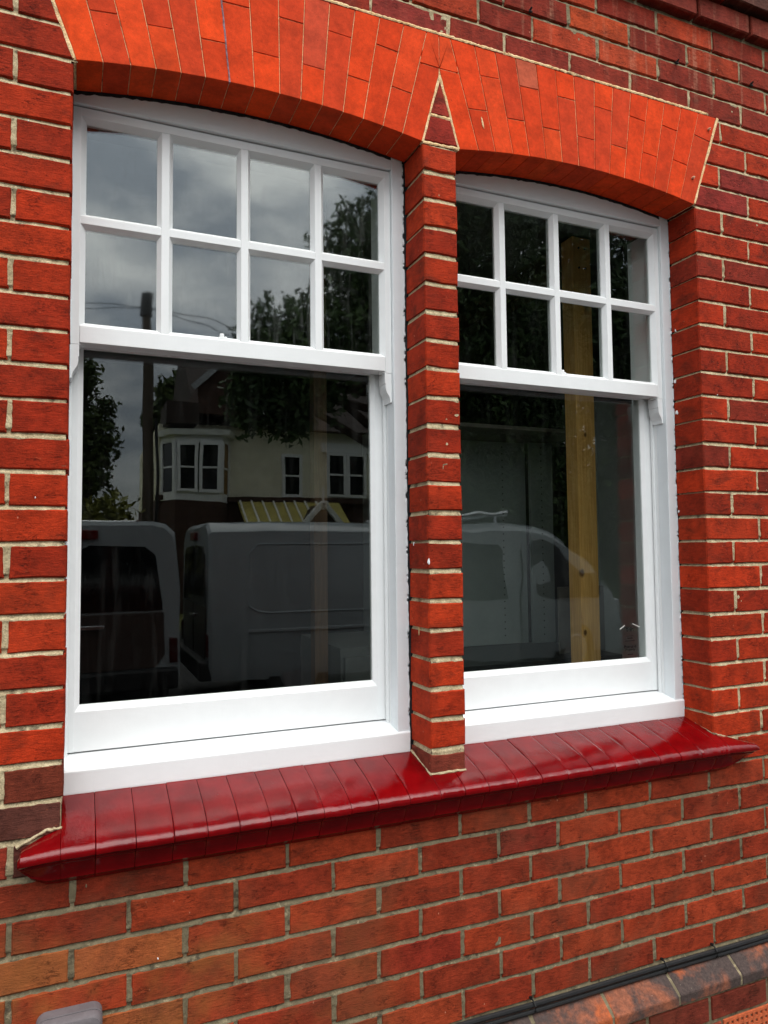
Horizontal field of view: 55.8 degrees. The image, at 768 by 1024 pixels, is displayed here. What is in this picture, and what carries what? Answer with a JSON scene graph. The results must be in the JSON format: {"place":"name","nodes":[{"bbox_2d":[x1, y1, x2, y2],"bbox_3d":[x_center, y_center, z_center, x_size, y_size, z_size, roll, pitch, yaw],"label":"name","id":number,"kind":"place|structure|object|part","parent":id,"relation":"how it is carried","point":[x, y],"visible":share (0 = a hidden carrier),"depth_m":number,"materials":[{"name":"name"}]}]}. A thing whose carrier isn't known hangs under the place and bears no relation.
{"place":"outdoors","nodes":[
{"label":"outdoors","id":0,"kind":"place"},
{"bbox_2d":[84,139,629,395],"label":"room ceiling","id":1,"kind":"structure","parent":0,"point":[120,271],"depth_m":3.27,"materials":[{"name":"paint"}]},
{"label":"ground","id":2,"kind":"structure","parent":0,"visible":0},
{"bbox_2d":[0,0,767,1023],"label":"brick wall","id":3,"kind":"structure","parent":2,"relation":"on","point":[458,918],"depth_m":1.89,"materials":[{"name":"brick"}]},
{"bbox_2d":[36,1001,102,1023],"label":"junction box","id":4,"kind":"object","parent":3,"relation":"attached to","point":[90,1012],"visible":1,"depth_m":1.45,"materials":[{"name":"grey plastic"}]},
{"bbox_2d":[63,90,412,795],"bbox_3d":[-0.374,-0.199,1.885,0.893,1.672,0.190,1,-3,-23],"label":"sash window","id":5,"kind":"structure","parent":3,"relation":"attached to","point":[126,744],"depth_m":1.84,"materials":[{"name":"white paint"}]},
{"bbox_2d":[17,716,759,883],"bbox_3d":[0.179,0.699,1.871,2.001,0.140,0.173,1,-3,-23],"label":"window sill","id":6,"kind":"structure","parent":3,"relation":"attached to","point":[105,832],"depth_m":1.73,"materials":[{"name":"red tile"}]},
{"bbox_2d":[529,996,536,1012],"bbox_3d":[0.386,1.280,1.883,0.011,0.042,0.026,1,-3,-23],"label":"cable clip","id":7,"kind":"object","parent":3,"relation":"attached to","point":[530,997],"visible":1,"depth_m":1.88,"materials":[{"name":"black plastic"}]},
{"bbox_2d":[454,171,685,743],"bbox_3d":[0.506,-0.188,2.256,0.893,1.672,0.190,1,-3,-23],"label":"sash window","id":8,"kind":"structure","parent":3,"relation":"attached to","point":[648,683],"depth_m":2.28,"materials":[{"name":"white paint"}]},
{"bbox_2d":[620,624,639,654],"bbox_3d":[0.787,0.406,2.322,0.081,0.099,0.001,1,-3,-23],"label":"window sticker","id":9,"kind":"object","parent":8,"relation":"attached to","point":[630,629],"depth_m":2.32,"materials":[{"name":"silver metal"}]},
{"bbox_2d":[455,933,767,1023],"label":"wall cable","id":10,"kind":"object","parent":3,"relation":"attached to","point":[529,1005],"depth_m":1.97,"materials":[{"name":"black plastic"}]},
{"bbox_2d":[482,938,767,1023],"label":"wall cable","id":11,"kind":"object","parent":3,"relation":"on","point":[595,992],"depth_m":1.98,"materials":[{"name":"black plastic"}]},
{"bbox_2d":[660,957,667,973],"bbox_3d":[0.793,1.286,2.055,0.011,0.042,0.026,1,-3,-23],"label":"cable clip","id":12,"kind":"object","parent":3,"relation":"attached to","point":[661,959],"visible":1,"depth_m":2.05,"materials":[{"name":"black plastic"}]},
{"bbox_2d":[723,1004,767,1023],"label":"air brick","id":13,"kind":"object","parent":3,"relation":"attached to","point":[754,1016],"visible":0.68,"depth_m":2.12,"materials":[{"name":"ceramic"}]},
{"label":"room floor","id":14,"kind":"structure","parent":0,"visible":0},
{"bbox_2d":[79,360,509,703],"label":"van reflection","id":15,"kind":"structure","parent":14,"relation":"on","point":[195,555],"depth_m":4.99,"materials":[{"name":"glass"}]},
{"bbox_2d":[309,212,327,684],"bbox_3d":[-0.233,0.271,2.612,0.050,2.752,0.050,1,-3,-23],"label":"timber post","id":16,"kind":"object","parent":14,"relation":"on","point":[318,532],"visible":0.31,"depth_m":2.61,"materials":[{"name":"brown wood"}]},
{"bbox_2d":[301,631,462,685],"bbox_3d":[-0.001,1.068,2.744,0.480,1.170,0.560,1,-3,-23],"label":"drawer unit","id":17,"kind":"object","parent":14,"relation":"on","point":[348,656],"visible":0.11,"depth_m":2.56,"materials":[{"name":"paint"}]},
{"bbox_2d":[362,422,621,671],"bbox_3d":[0.424,0.648,3.101,1.050,2.038,0.520,1,-3,-23],"label":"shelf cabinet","id":18,"kind":"object","parent":14,"relation":"on","point":[494,599],"visible":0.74,"depth_m":3.43,"materials":[{"name":"grey"}]},
{"bbox_3d":[0.761,0.145,3.503,0.128,0.960,0.018,1,-3,-23],"label":"door panel","id":19,"kind":"part","parent":18,"relation":"part of","materials":[{"name":"grey"}]},
{"bbox_2d":[557,585,604,653],"bbox_3d":[0.859,0.465,3.156,0.240,0.284,0.012,1,-3,-23],"label":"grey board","id":20,"kind":"object","parent":18,"relation":"on","point":[564,629],"visible":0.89,"depth_m":3.12,"materials":[{"name":"grey"}]},
{"bbox_2d":[510,352,631,642],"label":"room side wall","id":21,"kind":"structure","parent":14,"relation":"on","point":[537,409],"depth_m":5.40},
{"bbox_2d":[561,236,600,662],"bbox_3d":[0.791,0.274,2.872,0.088,2.752,0.072,1,-3,-23],"label":"timber post","id":22,"kind":"object","parent":14,"relation":"on","point":[582,513],"visible":0.56,"depth_m":2.87,"materials":[{"name":"brown wood"}]},
{"bbox_2d":[345,244,561,398],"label":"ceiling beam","id":23,"kind":"structure","parent":22,"relation":"attached to","point":[475,315],"depth_m":3.51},
{"bbox_2d":[594,401,638,658],"bbox_3d":[1.478,0.590,3.447,1.120,2.170,0.030,1,-3,-23],"label":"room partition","id":24,"kind":"object","parent":14,"relation":"on","point":[616,535],"visible":0.1,"depth_m":3.28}
]}

